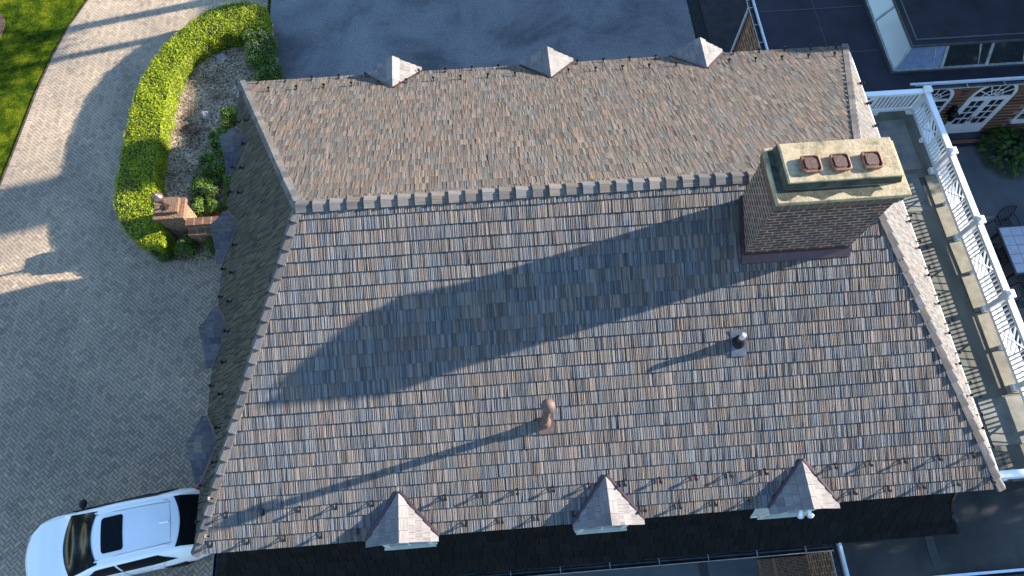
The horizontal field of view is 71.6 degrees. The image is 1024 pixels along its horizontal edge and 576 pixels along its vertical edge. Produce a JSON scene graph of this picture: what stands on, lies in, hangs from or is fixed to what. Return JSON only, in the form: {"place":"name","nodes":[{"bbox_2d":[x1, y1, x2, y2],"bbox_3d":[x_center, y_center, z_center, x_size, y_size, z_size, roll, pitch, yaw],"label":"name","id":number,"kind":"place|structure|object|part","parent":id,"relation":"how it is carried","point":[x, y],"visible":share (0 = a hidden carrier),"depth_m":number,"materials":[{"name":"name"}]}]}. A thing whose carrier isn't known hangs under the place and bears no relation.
{"place":"outdoors","nodes":[
{"label":"outdoors","id":0,"kind":"place"},
{"bbox_2d":[0,0,268,575],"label":"driveway","id":1,"kind":"structure","parent":0,"point":[67,320],"depth_m":22.26,"materials":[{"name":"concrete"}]},
{"bbox_2d":[0,0,87,184],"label":"lawn edging","id":2,"kind":"object","parent":1,"relation":"on","point":[35,95],"visible":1,"depth_m":25.74,"materials":[{"name":"soil"}]},
{"bbox_2d":[25,486,209,575],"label":"white suv","id":3,"kind":"object","parent":1,"relation":"on","point":[145,533],"visible":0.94,"depth_m":18.19,"materials":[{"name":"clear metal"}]},
{"bbox_3d":[-10.477,7.219,17.930,1.043,0.454,0.112,-11,66,-5],"label":"side window","id":4,"kind":"part","parent":3,"relation":"part of","materials":[{"name":"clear glass"}]},
{"bbox_3d":[-9.597,5.480,18.676,1.375,0.413,0.141,-11,66,-5],"label":"side window","id":5,"kind":"part","parent":3,"relation":"part of","materials":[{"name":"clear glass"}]},
{"bbox_3d":[-9.241,6.945,18.015,1.375,0.413,0.141,-11,66,-5],"label":"side window","id":6,"kind":"part","parent":3,"relation":"part of","materials":[{"name":"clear glass"}]},
{"bbox_3d":[-8.420,6.028,18.475,0.540,0.540,1.280,-11,66,-5],"label":"rear window","id":7,"kind":"part","parent":3,"relation":"part of","materials":[{"name":"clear glass"}]},
{"bbox_2d":[0,0,270,180],"bbox_3d":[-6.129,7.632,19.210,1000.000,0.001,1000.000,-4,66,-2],"label":"ground","id":8,"kind":"structure","parent":0,"point":[32,34],"depth_m":26.67,"materials":[{"name":"green plant"}]},
{"bbox_2d":[0,13,4,36],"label":"mulch ring","id":9,"kind":"object","parent":8,"relation":"on","point":[2,24],"visible":1,"depth_m":27.16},
{"bbox_2d":[157,20,273,261],"bbox_3d":[-10.391,-5.617,25.143,5.630,0.080,10.410,-4,66,-2],"label":"planting bed","id":10,"kind":"object","parent":8,"relation":"on","point":[212,87],"visible":0.14,"depth_m":25.31,"materials":[{"name":"grey gravel"}]},
{"bbox_2d":[149,248,175,262],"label":"bright bush","id":11,"kind":"object","parent":10,"relation":"on","point":[165,257],"visible":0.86,"depth_m":22.66,"materials":[{"name":"green plant"}]},
{"bbox_2d":[153,196,196,237],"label":"brick pillar","id":12,"kind":"structure","parent":10,"relation":"on","point":[174,216],"depth_m":22.14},
{"bbox_2d":[151,191,169,209],"bbox_3d":[-10.733,-2.693,21.596,0.360,0.940,0.360,-4,66,-2],"label":"lantern","id":13,"kind":"object","parent":12,"relation":"on","point":[156,197],"visible":1,"depth_m":21.43,"materials":[{"name":"white metal"}]},
{"bbox_2d":[173,232,200,256],"bbox_3d":[-10.429,-1.374,22.803,0.856,0.754,0.788,-4,66,-2],"label":"bright bush","id":14,"kind":"object","parent":10,"relation":"on","point":[187,245],"visible":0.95,"depth_m":22.60,"materials":[{"name":"green plant"}]},
{"bbox_2d":[112,0,272,253],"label":"clipped hedge","id":15,"kind":"object","parent":10,"relation":"on","point":[184,53],"visible":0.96,"depth_m":24.63,"materials":[{"name":"green plant"}]},
{"bbox_2d":[185,216,221,246],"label":"brick wall","id":16,"kind":"structure","parent":10,"relation":"on","point":[198,228],"depth_m":22.42,"materials":[{"name":"red brick"}]},
{"bbox_2d":[199,111,210,119],"bbox_3d":[-10.969,-6.163,25.248,0.425,0.346,0.360,-4,66,-2],"label":"rock","id":17,"kind":"object","parent":10,"relation":"on","point":[204,115],"visible":1,"depth_m":25.19,"materials":[{"name":"grey stone"}]},
{"bbox_2d":[190,195,221,216],"bbox_3d":[-10.077,-2.730,23.470,1.017,0.654,0.924,-4,66,-2],"label":"leafy shrub","id":18,"kind":"object","parent":10,"relation":"on","point":[203,205],"visible":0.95,"depth_m":23.26,"materials":[{"name":"green plant"}]},
{"bbox_2d":[190,169,226,198],"bbox_3d":[-10.216,-3.429,23.779,1.130,0.666,1.244,-4,66,-2],"label":"leafy shrub","id":19,"kind":"object","parent":10,"relation":"on","point":[202,185],"visible":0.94,"depth_m":23.63,"materials":[{"name":"green plant"}]},
{"bbox_2d":[201,235,215,255],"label":"bright bush","id":20,"kind":"object","parent":10,"relation":"on","point":[209,242],"visible":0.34,"depth_m":22.66,"materials":[{"name":"green plant"}]},
{"bbox_2d":[197,151,225,178],"bbox_3d":[-10.192,-4.163,24.102,1.128,0.681,1.005,34,70,14],"label":"leafy shrub","id":21,"kind":"object","parent":10,"relation":"on","point":[211,164],"visible":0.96,"depth_m":23.93,"materials":[{"name":"green plant"}]},
{"bbox_2d":[207,129,229,154],"bbox_3d":[-10.004,-5.005,24.468,0.972,0.706,1.104,-4,66,-2],"label":"leafy shrub","id":22,"kind":"object","parent":10,"relation":"on","point":[214,138],"visible":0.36,"depth_m":24.31,"materials":[{"name":"green plant"}]},
{"bbox_2d":[216,53,228,60],"bbox_3d":[-10.766,-8.595,26.398,0.454,0.221,0.326,-4,66,-2],"label":"rock","id":23,"kind":"object","parent":10,"relation":"on","point":[221,57],"visible":1,"depth_m":26.34,"materials":[{"name":"grey stone"}]},
{"bbox_2d":[222,196,228,210],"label":"leafy shrub","id":24,"kind":"object","parent":10,"relation":"on","point":[225,205],"visible":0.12,"depth_m":23.39,"materials":[{"name":"green plant"}]},
{"bbox_2d":[223,174,230,196],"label":"leafy shrub","id":25,"kind":"object","parent":10,"relation":"on","point":[227,180],"visible":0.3,"depth_m":23.69,"materials":[{"name":"green plant"}]},
{"bbox_2d":[219,104,237,131],"bbox_3d":[-9.881,-5.900,24.912,0.747,0.634,1.314,-4,66,-2],"label":"leafy shrub","id":26,"kind":"object","parent":10,"relation":"on","point":[229,117],"visible":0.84,"depth_m":24.77,"materials":[{"name":"green plant"}]},
{"bbox_2d":[242,25,278,68],"bbox_3d":[-9.166,-8.704,25.926,1.347,1.093,1.711,-4,66,-2],"label":"boxwood shrub","id":27,"kind":"object","parent":10,"relation":"on","point":[264,47],"visible":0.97,"depth_m":25.70,"materials":[{"name":"green plant"}]},
{"bbox_2d":[252,62,284,80],"bbox_3d":[-8.789,-7.791,25.715,1.141,0.727,1.124,-4,66,-2],"label":"boxwood shrub","id":28,"kind":"object","parent":10,"relation":"on","point":[274,72],"visible":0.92,"depth_m":25.53,"materials":[{"name":"green plant"}]},
{"bbox_2d":[270,0,695,79],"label":"asphalt court","id":29,"kind":"object","parent":8,"relation":"on","point":[322,38],"visible":0.17,"depth_m":27.01,"materials":[{"name":"grey asphalt"}]},
{"bbox_2d":[186,37,1005,575],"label":"brick house","id":30,"kind":"structure","parent":8,"relation":"on","point":[542,311],"depth_m":13.84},
{"bbox_2d":[686,0,709,42],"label":"drain channel","id":31,"kind":"object","parent":8,"relation":"on","point":[697,19],"depth_m":27.29,"materials":[{"name":"grey concrete"}]},
{"bbox_2d":[699,0,1023,147],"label":"service yard","id":32,"kind":"structure","parent":8,"relation":"on","point":[723,19],"depth_m":27.16,"materials":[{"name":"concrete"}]},
{"bbox_2d":[730,0,1023,144],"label":"brick wing","id":33,"kind":"structure","parent":8,"relation":"on","point":[984,99],"depth_m":23.14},
{"bbox_2d":[923,89,961,122],"bbox_3d":[13.629,-6.015,23.314,1.800,2.270,0.060,-4,66,-2],"label":"arched window","id":34,"kind":"structure","parent":33,"relation":"in","point":[941,97],"depth_m":22.99,"materials":[{"name":"white paint"}]},
{"bbox_2d":[863,0,1023,73],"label":"roof lantern","id":35,"kind":"object","parent":33,"relation":"on","point":[915,36],"visible":1,"depth_m":22.29,"materials":[{"name":"glass"}]},
{"bbox_2d":[944,105,958,121],"bbox_3d":[14.676,-5.764,23.606,0.384,0.607,0.400,-4,66,-2],"label":"wall lantern","id":36,"kind":"object","parent":33,"relation":"attached to","point":[951,113],"depth_m":23.52,"materials":[{"name":"black metal"}]},
{"bbox_2d":[934,76,1023,144],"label":"arched doorway","id":37,"kind":"structure","parent":33,"relation":"in","point":[982,103],"depth_m":23.83,"materials":[{"name":"white paint"}]},
{"bbox_2d":[1012,108,1023,119],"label":"arched window","id":38,"kind":"structure","parent":33,"relation":"in","point":[1019,116],"depth_m":24.29,"materials":[{"name":"white paint"}]},
{"bbox_2d":[800,481,1023,575],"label":"front wing","id":39,"kind":"structure","parent":8,"relation":"on","point":[987,539],"depth_m":16.61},
{"bbox_2d":[872,107,1023,482],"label":"roof terrace","id":40,"kind":"structure","parent":8,"relation":"on","point":[999,403],"depth_m":19.23,"materials":[{"name":"concrete"}]},
{"bbox_2d":[865,85,1023,480],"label":"terrace railing","id":41,"kind":"object","parent":40,"relation":"on","point":[946,157],"visible":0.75,"depth_m":19.53,"materials":[{"name":"paint"}]},
{"bbox_2d":[469,547,799,575],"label":"front patio","id":42,"kind":"structure","parent":0,"point":[742,567],"depth_m":19.16,"materials":[{"name":"grey stone"}]},
{"bbox_2d":[757,555,809,575],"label":"brick steps","id":43,"kind":"structure","parent":42,"relation":"on","point":[791,566],"depth_m":18.88,"materials":[{"name":"brown brick"}]},
{"bbox_2d":[940,143,1023,362],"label":"courtyard patio","id":44,"kind":"structure","parent":0,"point":[993,192],"depth_m":24.01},
{"bbox_2d":[981,243,1008,269],"bbox_3d":[15.410,-1.039,22.497,0.697,1.046,0.645,-9,66,-4],"label":"patio chair","id":45,"kind":"object","parent":44,"relation":"on","point":[998,253],"visible":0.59,"depth_m":22.37,"materials":[{"name":"black metal"}]},
{"bbox_2d":[976,126,1023,178],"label":"broad leaf plant","id":46,"kind":"object","parent":44,"relation":"on","point":[1008,149],"visible":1,"depth_m":24.25,"materials":[{"name":"green plant"}]},
{"bbox_2d":[984,205,1019,240],"bbox_3d":[15.969,-2.112,22.981,0.645,1.046,0.697,-9,66,-4],"label":"patio chair","id":47,"kind":"object","parent":44,"relation":"on","point":[1003,215],"visible":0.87,"depth_m":22.97,"materials":[{"name":"black metal"}]},
{"bbox_2d":[990,224,1023,279],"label":"tiled patio table","id":48,"kind":"object","parent":44,"relation":"on","point":[1011,237],"visible":0.9,"depth_m":22.42,"materials":[{"name":"blue tile"}]},
{"bbox_2d":[1009,282,1023,302],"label":"patio chair","id":49,"kind":"object","parent":44,"relation":"on","point":[1020,289],"visible":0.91,"depth_m":22.12,"materials":[{"name":"black metal"}]}
]}

